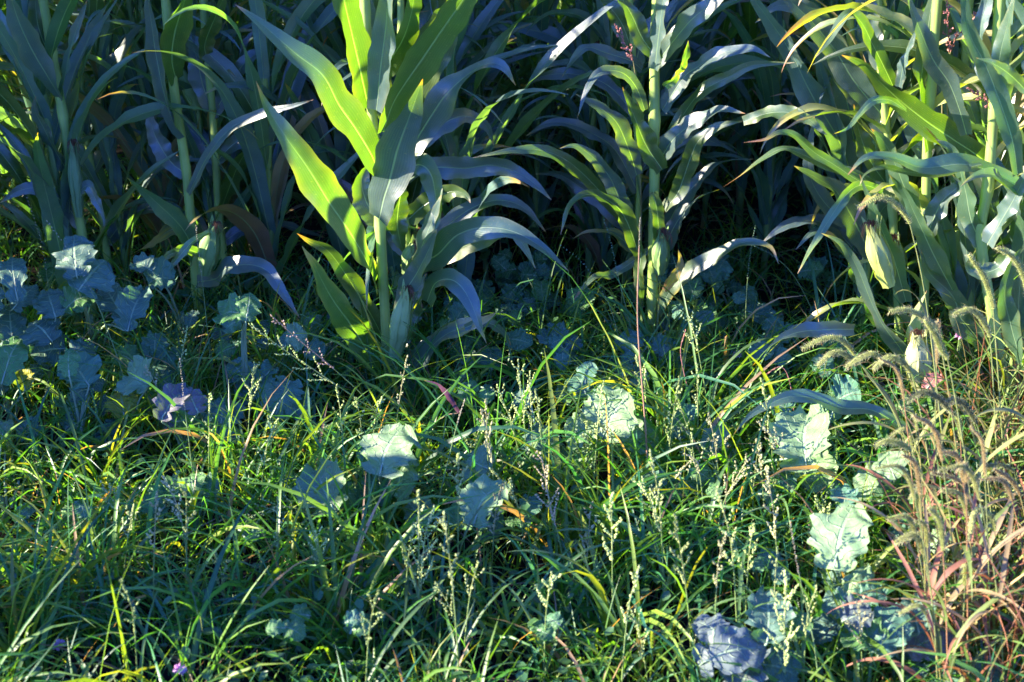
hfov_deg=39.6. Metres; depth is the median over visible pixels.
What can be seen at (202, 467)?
wild grass culm
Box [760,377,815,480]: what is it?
barnyard grass
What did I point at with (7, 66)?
maize plant
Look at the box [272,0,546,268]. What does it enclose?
maize plant
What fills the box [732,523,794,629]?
barnyard grass
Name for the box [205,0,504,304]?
maize plant
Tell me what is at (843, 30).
maize plant
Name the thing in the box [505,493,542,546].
weed
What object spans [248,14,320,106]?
maize plant
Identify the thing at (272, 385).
broadleaf weed
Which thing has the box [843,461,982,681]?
foxtail grass
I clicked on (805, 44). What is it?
maize plant
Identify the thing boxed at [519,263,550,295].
weed
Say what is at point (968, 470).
foxtail grass
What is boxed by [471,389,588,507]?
barnyard grass
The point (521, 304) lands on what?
weed
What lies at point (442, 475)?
straw
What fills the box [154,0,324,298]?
maize plant
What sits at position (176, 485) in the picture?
barnyard grass
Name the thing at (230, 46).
maize plant
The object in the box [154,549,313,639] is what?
barnyard grass
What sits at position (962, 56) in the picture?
maize plant
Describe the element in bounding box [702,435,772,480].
barnyard grass
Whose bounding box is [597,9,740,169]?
maize plant
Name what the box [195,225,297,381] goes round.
wild grass culm
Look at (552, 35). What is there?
maize plant
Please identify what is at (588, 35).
maize plant
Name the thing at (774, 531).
barnyard grass
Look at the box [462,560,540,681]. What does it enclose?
barnyard grass
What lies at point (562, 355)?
weed
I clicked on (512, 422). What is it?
barnyard grass
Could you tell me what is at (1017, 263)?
foxtail grass
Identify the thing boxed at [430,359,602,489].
barnyard grass
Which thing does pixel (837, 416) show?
weed
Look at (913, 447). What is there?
foxtail grass
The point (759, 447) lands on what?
barnyard grass
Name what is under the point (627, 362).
weed
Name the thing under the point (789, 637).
barnyard grass
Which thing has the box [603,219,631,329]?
wild grass culm
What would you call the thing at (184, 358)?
barnyard grass
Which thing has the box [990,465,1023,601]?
foxtail grass
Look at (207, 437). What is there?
barnyard grass
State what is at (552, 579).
barnyard grass
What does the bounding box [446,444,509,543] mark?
broadleaf weed
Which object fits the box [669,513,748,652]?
barnyard grass
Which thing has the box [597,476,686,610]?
barnyard grass
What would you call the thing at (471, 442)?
barnyard grass
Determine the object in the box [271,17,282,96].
maize plant
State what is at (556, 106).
maize plant
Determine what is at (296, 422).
barnyard grass
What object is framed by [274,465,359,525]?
barnyard grass
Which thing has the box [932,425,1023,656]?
foxtail grass
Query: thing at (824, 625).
broadleaf weed
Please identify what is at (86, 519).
broadleaf weed
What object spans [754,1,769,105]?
maize plant
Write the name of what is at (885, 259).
maize plant
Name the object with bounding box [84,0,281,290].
maize plant
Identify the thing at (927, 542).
foxtail grass
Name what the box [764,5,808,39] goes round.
maize plant
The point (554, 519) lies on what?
barnyard grass
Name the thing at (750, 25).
maize plant
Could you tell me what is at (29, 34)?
maize plant
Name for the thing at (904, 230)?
maize plant
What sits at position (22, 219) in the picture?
maize plant
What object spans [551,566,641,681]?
barnyard grass
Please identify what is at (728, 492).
barnyard grass
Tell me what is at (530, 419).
barnyard grass
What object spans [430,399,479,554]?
wild grass culm
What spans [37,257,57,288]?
weed
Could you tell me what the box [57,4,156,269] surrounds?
maize plant
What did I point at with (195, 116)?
maize plant
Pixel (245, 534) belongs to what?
weed
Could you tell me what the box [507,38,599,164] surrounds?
maize plant
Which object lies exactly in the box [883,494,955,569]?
broadleaf weed
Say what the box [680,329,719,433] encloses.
wild grass culm
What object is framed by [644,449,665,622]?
barnyard grass
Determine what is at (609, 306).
wild grass culm
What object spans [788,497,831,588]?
barnyard grass
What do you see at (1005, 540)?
foxtail grass
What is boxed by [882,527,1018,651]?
foxtail grass
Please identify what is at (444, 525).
barnyard grass
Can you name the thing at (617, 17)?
maize plant
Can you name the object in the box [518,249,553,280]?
weed
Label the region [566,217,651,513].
wild grass culm
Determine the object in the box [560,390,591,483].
barnyard grass
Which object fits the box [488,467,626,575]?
barnyard grass
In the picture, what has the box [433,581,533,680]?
barnyard grass
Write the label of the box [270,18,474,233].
maize plant
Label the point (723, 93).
maize plant
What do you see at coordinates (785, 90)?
maize plant
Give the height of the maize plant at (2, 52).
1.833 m
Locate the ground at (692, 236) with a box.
[0,0,1023,681]
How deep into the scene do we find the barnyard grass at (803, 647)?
2.30 m
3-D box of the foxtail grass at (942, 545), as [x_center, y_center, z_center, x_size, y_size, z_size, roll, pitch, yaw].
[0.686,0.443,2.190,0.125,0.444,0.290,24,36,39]
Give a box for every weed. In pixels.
[0,257,38,345]
[0,336,52,423]
[0,415,40,523]
[4,282,39,323]
[18,286,97,396]
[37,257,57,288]
[52,235,153,368]
[53,391,85,452]
[57,348,106,444]
[58,499,91,541]
[76,506,96,560]
[94,418,124,468]
[95,355,153,430]
[99,329,143,371]
[129,252,199,355]
[137,330,183,366]
[140,483,180,526]
[152,382,206,459]
[153,354,177,389]
[163,471,221,505]
[201,397,245,455]
[211,325,240,364]
[212,292,278,427]
[233,519,265,552]
[237,320,270,361]
[255,375,311,436]
[265,603,310,658]
[277,322,307,364]
[292,458,360,527]
[297,304,330,340]
[300,336,340,377]
[343,605,372,650]
[355,423,433,527]
[437,293,469,342]
[446,335,481,371]
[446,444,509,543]
[451,372,496,409]
[466,380,494,420]
[474,279,500,328]
[478,345,534,397]
[490,248,519,298]
[494,297,536,329]
[501,283,535,321]
[503,310,533,351]
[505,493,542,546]
[511,389,573,488]
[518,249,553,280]
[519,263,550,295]
[523,278,559,314]
[528,611,565,647]
[536,320,582,377]
[538,326,571,370]
[541,257,566,279]
[554,361,605,407]
[564,385,658,477]
[565,282,596,320]
[600,372,624,388]
[603,328,658,373]
[612,351,649,388]
[619,470,687,506]
[626,269,667,302]
[650,333,688,367]
[658,299,696,340]
[662,254,685,284]
[669,398,698,439]
[672,299,709,344]
[680,273,705,299]
[683,463,723,513]
[690,584,801,681]
[693,302,728,348]
[699,422,733,460]
[700,247,733,287]
[706,279,745,328]
[730,284,776,334]
[746,332,784,370]
[749,334,791,373]
[750,549,790,590]
[757,485,787,524]
[760,469,796,494]
[762,309,793,345]
[768,374,860,513]
[786,606,813,648]
[798,256,841,300]
[807,483,874,598]
[807,575,887,671]
[808,390,841,439]
[809,300,857,336]
[810,340,851,381]
[814,476,851,511]
[839,591,952,680]
[853,451,926,535]
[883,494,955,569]
[894,372,943,426]
[925,651,1006,681]
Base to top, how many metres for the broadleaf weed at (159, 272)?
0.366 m
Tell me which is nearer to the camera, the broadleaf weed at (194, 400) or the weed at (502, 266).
the broadleaf weed at (194, 400)
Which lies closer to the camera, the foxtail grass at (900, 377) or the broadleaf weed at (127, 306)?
the foxtail grass at (900, 377)
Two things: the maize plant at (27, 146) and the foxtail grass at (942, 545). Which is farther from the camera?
the maize plant at (27, 146)
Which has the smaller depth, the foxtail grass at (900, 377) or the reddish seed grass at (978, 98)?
the foxtail grass at (900, 377)
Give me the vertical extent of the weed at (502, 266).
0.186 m
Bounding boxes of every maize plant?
[0,0,14,135]
[0,0,105,350]
[0,0,129,256]
[0,0,227,285]
[0,0,252,339]
[0,2,67,257]
[0,2,110,226]
[0,25,109,256]
[0,47,89,70]
[0,61,19,88]
[0,73,14,195]
[0,80,53,204]
[0,172,9,198]
[13,0,125,104]
[16,0,275,298]
[22,0,178,257]
[23,0,286,287]
[49,3,109,148]
[51,22,95,117]
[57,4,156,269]
[83,1,236,215]
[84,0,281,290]
[85,11,242,68]
[99,0,380,314]
[104,0,315,299]
[113,0,314,273]
[127,0,311,341]
[140,0,233,277]
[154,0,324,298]
[196,9,254,80]
[197,0,291,76]
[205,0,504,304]
[223,0,296,77]
[226,1,293,70]
[232,7,345,226]
[235,0,567,402]
[246,7,274,105]
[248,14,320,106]
[260,0,557,306]
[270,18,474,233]
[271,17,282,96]
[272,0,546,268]
[278,5,504,172]
[290,2,483,288]
[323,4,502,301]
[331,0,620,337]
[338,4,523,226]
[358,0,550,352]
[404,0,544,280]
[435,3,534,152]
[436,18,549,198]
[460,0,676,250]
[473,0,826,334]
[474,0,578,230]
[482,0,531,112]
[482,31,517,110]
[488,0,724,202]
[494,0,580,201]
[496,0,723,304]
[496,8,719,143]
[506,0,572,143]
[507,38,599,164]
[511,0,733,289]
[519,3,730,98]
[523,0,741,319]
[527,0,749,262]
[529,8,611,155]
[546,0,787,287]
[564,0,768,248]
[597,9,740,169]
[663,0,860,278]
[664,0,754,214]
[665,0,980,350]
[696,3,804,175]
[697,0,802,228]
[708,1,790,231]
[725,0,1023,379]
[748,0,895,258]
[750,0,894,316]
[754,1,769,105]
[757,3,810,157]
[758,5,829,103]
[758,25,811,74]
[760,0,842,206]
[762,0,979,281]
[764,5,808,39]
[770,0,992,329]
[777,0,1023,407]
[786,29,841,176]
[790,4,919,195]
[803,9,895,179]
[809,0,1023,395]
[809,12,856,261]
[812,0,1023,398]
[827,0,1011,346]
[848,0,1023,422]
[931,0,1023,371]
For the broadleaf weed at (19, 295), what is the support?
on the ground at (692, 236)
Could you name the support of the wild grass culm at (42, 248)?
on the ground at (692, 236)
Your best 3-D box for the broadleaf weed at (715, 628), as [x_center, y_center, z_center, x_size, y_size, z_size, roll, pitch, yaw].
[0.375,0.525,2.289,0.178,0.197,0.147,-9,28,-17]
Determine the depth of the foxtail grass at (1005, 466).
2.48 m
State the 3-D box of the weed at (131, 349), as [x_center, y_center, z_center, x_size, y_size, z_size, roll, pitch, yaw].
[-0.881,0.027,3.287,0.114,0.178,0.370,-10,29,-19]
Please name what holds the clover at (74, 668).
on the ground at (692, 236)
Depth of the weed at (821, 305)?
3.42 m
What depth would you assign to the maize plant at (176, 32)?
3.23 m
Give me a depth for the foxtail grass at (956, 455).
2.34 m
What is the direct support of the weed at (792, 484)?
on the ground at (692, 236)
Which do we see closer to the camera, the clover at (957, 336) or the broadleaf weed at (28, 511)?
the broadleaf weed at (28, 511)
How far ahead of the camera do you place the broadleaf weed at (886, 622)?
2.29 m
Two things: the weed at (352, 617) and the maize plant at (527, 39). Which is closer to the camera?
the weed at (352, 617)
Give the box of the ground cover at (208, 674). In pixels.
[0,2,1023,681]
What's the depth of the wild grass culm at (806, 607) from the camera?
2.21 m
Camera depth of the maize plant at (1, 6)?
3.54 m
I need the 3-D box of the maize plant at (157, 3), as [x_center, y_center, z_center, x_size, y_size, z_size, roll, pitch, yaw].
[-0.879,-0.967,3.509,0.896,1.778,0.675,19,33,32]
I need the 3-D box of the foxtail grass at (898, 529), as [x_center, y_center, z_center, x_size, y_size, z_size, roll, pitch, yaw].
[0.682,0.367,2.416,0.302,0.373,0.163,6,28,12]
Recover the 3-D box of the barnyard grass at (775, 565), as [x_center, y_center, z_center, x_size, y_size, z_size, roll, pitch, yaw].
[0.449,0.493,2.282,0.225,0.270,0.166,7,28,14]
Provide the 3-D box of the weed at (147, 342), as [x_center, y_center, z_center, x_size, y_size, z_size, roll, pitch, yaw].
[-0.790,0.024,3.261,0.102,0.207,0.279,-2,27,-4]
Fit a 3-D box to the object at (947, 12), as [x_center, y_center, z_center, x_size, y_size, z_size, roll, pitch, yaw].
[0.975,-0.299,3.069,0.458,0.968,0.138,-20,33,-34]
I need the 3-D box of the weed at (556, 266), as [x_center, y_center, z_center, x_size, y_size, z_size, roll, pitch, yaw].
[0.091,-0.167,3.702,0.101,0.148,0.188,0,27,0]
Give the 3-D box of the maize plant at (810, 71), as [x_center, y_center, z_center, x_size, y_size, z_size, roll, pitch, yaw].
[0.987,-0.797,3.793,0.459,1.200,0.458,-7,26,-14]
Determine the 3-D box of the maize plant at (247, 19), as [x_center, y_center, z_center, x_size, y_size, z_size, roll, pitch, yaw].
[-0.426,-0.743,3.539,0.598,1.341,0.484,-2,27,-3]
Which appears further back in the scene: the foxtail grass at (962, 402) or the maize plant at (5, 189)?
the maize plant at (5, 189)
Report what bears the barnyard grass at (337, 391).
on the ground at (692, 236)
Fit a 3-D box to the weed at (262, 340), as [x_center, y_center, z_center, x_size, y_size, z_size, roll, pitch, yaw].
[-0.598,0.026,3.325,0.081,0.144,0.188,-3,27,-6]
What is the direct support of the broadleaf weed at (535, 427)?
on the ground at (692, 236)
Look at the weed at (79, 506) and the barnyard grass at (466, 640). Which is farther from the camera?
the weed at (79, 506)
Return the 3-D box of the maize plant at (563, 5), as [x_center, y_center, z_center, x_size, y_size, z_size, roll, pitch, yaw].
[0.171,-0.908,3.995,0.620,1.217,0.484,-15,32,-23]
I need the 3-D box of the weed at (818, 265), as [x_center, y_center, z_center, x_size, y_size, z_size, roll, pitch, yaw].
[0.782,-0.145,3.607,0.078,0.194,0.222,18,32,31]
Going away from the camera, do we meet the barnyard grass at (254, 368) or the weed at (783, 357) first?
the barnyard grass at (254, 368)
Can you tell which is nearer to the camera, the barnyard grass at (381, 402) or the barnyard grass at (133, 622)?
the barnyard grass at (133, 622)
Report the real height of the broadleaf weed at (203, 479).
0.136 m
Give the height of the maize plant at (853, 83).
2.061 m
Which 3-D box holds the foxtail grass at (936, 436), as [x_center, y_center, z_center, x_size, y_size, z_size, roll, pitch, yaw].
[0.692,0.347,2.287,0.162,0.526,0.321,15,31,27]
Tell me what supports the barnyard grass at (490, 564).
on the ground at (692, 236)
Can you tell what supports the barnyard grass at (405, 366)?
on the ground at (692, 236)
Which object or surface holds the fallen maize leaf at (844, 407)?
on the broadleaf weed at (803, 442)
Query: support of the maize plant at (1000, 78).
on the ground at (692, 236)
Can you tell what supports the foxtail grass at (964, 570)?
on the ground at (692, 236)
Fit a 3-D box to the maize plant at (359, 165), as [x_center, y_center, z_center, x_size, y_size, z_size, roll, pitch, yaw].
[-0.357,-0.598,3.547,0.538,1.069,0.405,15,31,27]
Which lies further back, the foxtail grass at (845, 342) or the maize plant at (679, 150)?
the maize plant at (679, 150)
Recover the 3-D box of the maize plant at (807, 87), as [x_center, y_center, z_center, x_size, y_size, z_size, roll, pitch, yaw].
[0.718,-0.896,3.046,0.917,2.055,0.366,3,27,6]
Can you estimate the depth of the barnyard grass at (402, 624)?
2.27 m
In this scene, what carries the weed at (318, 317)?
on the ground at (692, 236)
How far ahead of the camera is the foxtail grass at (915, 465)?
2.27 m
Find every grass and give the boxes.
[39,578,160,681]
[45,480,138,563]
[109,491,230,637]
[110,475,224,590]
[122,504,180,604]
[143,365,216,464]
[154,470,222,544]
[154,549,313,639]
[171,393,215,523]
[175,478,199,621]
[176,325,233,421]
[234,362,301,478]
[240,485,326,567]
[248,323,416,448]
[257,417,304,514]
[267,402,346,466]
[270,314,445,430]
[272,496,349,591]
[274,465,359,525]
[298,526,371,621]
[313,396,408,474]
[315,383,351,481]
[340,355,438,435]
[353,397,413,475]
[360,586,449,681]
[376,504,483,656]
[391,489,464,649]
[400,515,441,636]
[424,399,523,492]
[429,417,519,498]
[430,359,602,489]
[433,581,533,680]
[438,484,504,611]
[439,511,533,681]
[448,452,506,610]
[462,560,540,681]
[471,383,564,495]
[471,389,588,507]
[471,571,573,681]
[477,409,551,563]
[482,450,617,622]
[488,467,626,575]
[490,369,564,501]
[509,492,621,638]
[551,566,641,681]
[555,604,761,681]
[556,355,676,427]
[557,501,611,600]
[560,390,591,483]
[592,380,626,499]
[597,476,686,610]
[598,421,709,479]
[614,23,641,295]
[638,453,811,565]
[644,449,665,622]
[655,363,777,449]
[662,394,717,533]
[664,376,732,502]
[667,417,750,510]
[668,412,722,539]
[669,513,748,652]
[670,441,782,521]
[675,451,806,569]
[680,311,787,426]
[681,570,799,675]
[686,486,749,658]
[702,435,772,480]
[712,532,806,679]
[714,546,842,677]
[724,419,794,550]
[724,466,836,630]
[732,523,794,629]
[744,452,806,542]
[750,436,802,574]
[750,438,806,543]
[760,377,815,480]
[765,491,828,562]
[787,584,822,681]
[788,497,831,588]
[789,263,1023,681]
[801,333,911,506]
[810,495,914,568]
[815,348,976,561]
[818,595,878,681]
[826,349,999,531]
[827,513,951,681]
[832,488,1002,614]
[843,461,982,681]
[844,406,987,580]
[847,319,941,560]
[854,562,1022,675]
[857,194,947,501]
[857,357,975,571]
[868,426,938,578]
[870,353,963,529]
[871,305,1022,563]
[872,461,1023,681]
[873,437,963,583]
[876,449,976,636]
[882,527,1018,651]
[894,530,1023,669]
[895,317,1023,596]
[896,505,1023,681]
[897,462,1023,681]
[898,413,1018,657]
[899,583,1019,681]
[901,453,994,619]
[904,388,1007,559]
[907,11,977,343]
[908,470,1023,611]
[914,519,1020,669]
[916,305,1020,561]
[919,506,1023,656]
[920,487,1023,650]
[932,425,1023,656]
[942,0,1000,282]
[942,410,1023,545]
[943,395,1023,577]
[964,254,1023,573]
[966,87,1020,123]
[974,476,1023,602]
[976,246,1023,417]
[977,453,1023,569]
[984,461,1023,544]
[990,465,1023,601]
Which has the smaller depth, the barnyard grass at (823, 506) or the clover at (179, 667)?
the clover at (179, 667)
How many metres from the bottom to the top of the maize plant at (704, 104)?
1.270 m
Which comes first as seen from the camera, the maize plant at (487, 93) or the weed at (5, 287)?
the weed at (5, 287)
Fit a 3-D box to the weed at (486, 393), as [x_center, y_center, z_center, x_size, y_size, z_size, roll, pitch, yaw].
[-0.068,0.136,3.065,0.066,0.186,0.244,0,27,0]
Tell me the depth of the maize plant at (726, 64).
3.43 m
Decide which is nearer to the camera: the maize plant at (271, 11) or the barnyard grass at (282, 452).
the barnyard grass at (282, 452)
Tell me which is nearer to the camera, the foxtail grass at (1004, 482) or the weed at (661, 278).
the foxtail grass at (1004, 482)
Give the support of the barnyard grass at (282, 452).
on the ground at (692, 236)
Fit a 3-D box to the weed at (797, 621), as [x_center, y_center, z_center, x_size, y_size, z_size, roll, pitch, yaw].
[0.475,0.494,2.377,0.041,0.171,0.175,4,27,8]
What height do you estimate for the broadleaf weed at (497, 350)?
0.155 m
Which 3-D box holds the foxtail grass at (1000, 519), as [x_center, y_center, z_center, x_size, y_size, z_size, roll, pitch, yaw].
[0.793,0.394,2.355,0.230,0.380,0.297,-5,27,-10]
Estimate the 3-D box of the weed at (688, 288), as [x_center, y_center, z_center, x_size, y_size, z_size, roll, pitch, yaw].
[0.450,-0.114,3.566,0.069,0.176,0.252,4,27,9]
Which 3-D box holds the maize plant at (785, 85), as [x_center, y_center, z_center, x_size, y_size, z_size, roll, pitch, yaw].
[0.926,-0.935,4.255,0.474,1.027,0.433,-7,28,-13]
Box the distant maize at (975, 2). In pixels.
[0,0,1017,179]
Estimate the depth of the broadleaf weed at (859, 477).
2.60 m
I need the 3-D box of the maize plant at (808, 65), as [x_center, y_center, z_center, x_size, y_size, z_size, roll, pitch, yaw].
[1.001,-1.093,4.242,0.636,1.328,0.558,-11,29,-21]
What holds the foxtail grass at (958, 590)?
on the ground at (692, 236)
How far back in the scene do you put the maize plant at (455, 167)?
3.20 m
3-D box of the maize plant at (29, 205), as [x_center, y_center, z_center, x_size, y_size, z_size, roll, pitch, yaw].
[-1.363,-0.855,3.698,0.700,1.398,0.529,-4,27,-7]
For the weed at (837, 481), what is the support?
on the ground at (692, 236)
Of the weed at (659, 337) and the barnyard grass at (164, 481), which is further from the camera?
the weed at (659, 337)
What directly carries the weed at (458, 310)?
on the ground at (692, 236)
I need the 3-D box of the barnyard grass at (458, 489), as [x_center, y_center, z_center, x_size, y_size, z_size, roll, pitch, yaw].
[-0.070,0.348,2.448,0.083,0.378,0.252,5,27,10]
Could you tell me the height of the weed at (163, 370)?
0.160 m
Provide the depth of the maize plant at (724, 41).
4.04 m
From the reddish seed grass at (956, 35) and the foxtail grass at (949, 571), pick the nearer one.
the foxtail grass at (949, 571)
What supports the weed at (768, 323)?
on the ground at (692, 236)
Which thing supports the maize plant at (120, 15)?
on the ground at (692, 236)
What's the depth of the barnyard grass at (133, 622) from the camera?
2.22 m
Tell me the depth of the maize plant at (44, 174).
3.22 m
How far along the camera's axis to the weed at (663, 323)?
3.42 m
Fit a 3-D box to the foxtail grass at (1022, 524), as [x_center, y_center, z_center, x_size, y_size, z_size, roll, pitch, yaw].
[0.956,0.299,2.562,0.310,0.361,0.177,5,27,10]
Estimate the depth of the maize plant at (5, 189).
3.95 m
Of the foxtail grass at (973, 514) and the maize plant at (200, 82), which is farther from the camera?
the maize plant at (200, 82)
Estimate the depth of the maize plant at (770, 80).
3.66 m
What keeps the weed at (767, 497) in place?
on the ground at (692, 236)
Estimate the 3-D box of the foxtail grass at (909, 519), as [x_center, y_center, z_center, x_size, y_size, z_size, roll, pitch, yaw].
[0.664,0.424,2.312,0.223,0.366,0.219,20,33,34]
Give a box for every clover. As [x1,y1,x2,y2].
[53,639,94,681]
[173,663,186,681]
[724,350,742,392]
[933,334,963,412]
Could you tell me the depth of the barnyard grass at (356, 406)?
2.71 m
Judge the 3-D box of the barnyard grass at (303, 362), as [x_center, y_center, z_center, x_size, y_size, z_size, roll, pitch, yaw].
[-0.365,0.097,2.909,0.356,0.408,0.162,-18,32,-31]
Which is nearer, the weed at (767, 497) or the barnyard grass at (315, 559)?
the barnyard grass at (315, 559)
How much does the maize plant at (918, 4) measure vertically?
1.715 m
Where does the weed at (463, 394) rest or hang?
on the ground at (692, 236)
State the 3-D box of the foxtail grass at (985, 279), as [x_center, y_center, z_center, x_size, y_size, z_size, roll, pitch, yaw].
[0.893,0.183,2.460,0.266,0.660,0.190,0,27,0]
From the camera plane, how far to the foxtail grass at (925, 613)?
2.25 m
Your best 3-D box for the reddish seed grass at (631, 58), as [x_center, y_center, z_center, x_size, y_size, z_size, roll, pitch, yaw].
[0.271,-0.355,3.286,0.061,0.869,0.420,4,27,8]
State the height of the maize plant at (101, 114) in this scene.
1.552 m
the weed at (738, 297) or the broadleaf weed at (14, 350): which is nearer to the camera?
the broadleaf weed at (14, 350)
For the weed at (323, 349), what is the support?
on the ground at (692, 236)
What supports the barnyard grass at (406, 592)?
on the ground at (692, 236)
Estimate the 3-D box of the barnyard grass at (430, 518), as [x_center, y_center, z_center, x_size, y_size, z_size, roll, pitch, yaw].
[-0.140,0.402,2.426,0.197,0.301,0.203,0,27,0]
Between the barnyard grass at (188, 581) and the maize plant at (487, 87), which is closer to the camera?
the barnyard grass at (188, 581)
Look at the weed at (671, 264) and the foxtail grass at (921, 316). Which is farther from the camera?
the weed at (671, 264)
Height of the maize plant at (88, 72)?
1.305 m
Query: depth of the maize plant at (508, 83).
3.84 m
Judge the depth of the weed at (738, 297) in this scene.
3.55 m
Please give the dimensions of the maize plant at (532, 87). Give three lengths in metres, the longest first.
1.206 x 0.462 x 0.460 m
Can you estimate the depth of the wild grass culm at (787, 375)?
2.86 m
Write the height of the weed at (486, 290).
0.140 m
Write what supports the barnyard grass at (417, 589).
on the ground at (692, 236)
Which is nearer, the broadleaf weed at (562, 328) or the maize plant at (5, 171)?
the broadleaf weed at (562, 328)
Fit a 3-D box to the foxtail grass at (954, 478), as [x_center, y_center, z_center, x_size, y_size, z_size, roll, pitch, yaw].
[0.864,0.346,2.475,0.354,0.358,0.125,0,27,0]
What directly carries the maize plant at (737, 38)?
on the ground at (692, 236)
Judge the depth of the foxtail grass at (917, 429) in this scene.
2.50 m
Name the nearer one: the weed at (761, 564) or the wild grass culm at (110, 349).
the weed at (761, 564)
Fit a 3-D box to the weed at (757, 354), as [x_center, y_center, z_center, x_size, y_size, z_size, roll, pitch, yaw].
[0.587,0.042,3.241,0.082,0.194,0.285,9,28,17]
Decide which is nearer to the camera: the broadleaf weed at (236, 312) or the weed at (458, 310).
the broadleaf weed at (236, 312)
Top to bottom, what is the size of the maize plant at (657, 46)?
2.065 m
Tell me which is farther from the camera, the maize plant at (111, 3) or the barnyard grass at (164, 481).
the maize plant at (111, 3)
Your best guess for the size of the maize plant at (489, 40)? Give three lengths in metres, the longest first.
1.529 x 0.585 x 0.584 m
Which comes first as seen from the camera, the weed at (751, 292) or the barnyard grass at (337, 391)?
the barnyard grass at (337, 391)
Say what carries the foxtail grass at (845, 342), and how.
on the ground at (692, 236)
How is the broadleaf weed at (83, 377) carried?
on the ground at (692, 236)
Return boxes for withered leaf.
[425,380,459,412]
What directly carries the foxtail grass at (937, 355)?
on the ground at (692, 236)
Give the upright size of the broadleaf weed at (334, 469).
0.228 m
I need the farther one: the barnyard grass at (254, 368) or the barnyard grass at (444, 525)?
the barnyard grass at (254, 368)
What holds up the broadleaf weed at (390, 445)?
on the ground at (692, 236)
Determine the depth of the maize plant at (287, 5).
4.14 m
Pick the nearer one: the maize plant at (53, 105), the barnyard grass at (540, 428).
the barnyard grass at (540, 428)
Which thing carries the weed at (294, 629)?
on the ground at (692, 236)
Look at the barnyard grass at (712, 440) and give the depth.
2.64 m
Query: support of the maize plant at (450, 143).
on the ground at (692, 236)
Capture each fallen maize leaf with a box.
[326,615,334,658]
[347,610,394,638]
[733,389,907,434]
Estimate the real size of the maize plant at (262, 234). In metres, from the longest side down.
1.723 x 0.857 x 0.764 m
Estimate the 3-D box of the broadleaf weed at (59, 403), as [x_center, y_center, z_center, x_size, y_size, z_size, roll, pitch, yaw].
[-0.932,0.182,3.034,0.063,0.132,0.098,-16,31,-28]
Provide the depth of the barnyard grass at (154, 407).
2.94 m
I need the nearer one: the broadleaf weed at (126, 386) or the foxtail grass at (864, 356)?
the foxtail grass at (864, 356)
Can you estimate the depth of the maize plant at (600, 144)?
3.95 m
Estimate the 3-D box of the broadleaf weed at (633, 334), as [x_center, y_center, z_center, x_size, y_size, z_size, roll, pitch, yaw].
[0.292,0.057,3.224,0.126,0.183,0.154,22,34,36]
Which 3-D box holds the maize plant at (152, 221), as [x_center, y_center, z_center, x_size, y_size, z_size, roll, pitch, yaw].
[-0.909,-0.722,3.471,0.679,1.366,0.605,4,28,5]
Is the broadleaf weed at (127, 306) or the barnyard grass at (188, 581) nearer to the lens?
the barnyard grass at (188, 581)
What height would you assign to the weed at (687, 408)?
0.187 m
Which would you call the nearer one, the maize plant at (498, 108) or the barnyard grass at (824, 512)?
the barnyard grass at (824, 512)
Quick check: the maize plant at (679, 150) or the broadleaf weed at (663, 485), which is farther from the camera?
the maize plant at (679, 150)
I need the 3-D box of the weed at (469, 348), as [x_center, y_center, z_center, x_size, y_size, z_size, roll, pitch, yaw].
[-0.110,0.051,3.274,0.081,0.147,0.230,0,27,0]
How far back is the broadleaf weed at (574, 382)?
3.01 m
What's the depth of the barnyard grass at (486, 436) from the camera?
2.66 m
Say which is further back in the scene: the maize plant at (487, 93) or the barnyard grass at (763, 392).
the maize plant at (487, 93)
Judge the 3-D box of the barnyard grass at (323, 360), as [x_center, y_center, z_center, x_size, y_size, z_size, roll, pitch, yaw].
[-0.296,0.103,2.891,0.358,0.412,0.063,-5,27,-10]
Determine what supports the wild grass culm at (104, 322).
on the ground at (692, 236)
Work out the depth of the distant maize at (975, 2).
3.31 m
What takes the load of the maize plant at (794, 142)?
on the ground at (692, 236)
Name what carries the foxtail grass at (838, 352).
on the ground at (692, 236)
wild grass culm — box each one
[26,197,48,289]
[46,220,151,443]
[96,289,114,392]
[179,358,217,514]
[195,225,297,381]
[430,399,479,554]
[560,245,639,405]
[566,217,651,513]
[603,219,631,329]
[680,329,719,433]
[745,230,761,343]
[753,245,859,343]
[766,366,793,410]
[790,520,819,681]
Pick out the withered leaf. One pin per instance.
(449, 398)
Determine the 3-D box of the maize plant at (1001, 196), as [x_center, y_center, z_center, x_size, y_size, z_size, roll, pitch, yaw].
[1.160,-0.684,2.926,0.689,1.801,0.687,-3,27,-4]
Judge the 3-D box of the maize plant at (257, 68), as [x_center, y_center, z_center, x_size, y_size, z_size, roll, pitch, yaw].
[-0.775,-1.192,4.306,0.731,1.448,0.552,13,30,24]
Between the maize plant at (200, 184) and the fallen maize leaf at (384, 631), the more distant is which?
the maize plant at (200, 184)
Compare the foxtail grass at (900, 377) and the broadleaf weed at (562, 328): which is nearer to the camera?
the foxtail grass at (900, 377)
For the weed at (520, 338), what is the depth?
3.16 m
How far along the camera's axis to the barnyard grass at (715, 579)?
2.26 m
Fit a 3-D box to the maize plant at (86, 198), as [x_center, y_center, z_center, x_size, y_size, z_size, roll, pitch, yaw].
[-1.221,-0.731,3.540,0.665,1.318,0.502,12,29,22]
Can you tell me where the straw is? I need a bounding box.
[0,187,1023,681]
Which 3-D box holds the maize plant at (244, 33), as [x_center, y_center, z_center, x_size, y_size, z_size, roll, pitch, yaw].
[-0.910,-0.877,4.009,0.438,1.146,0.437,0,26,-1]
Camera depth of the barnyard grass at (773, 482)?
2.71 m

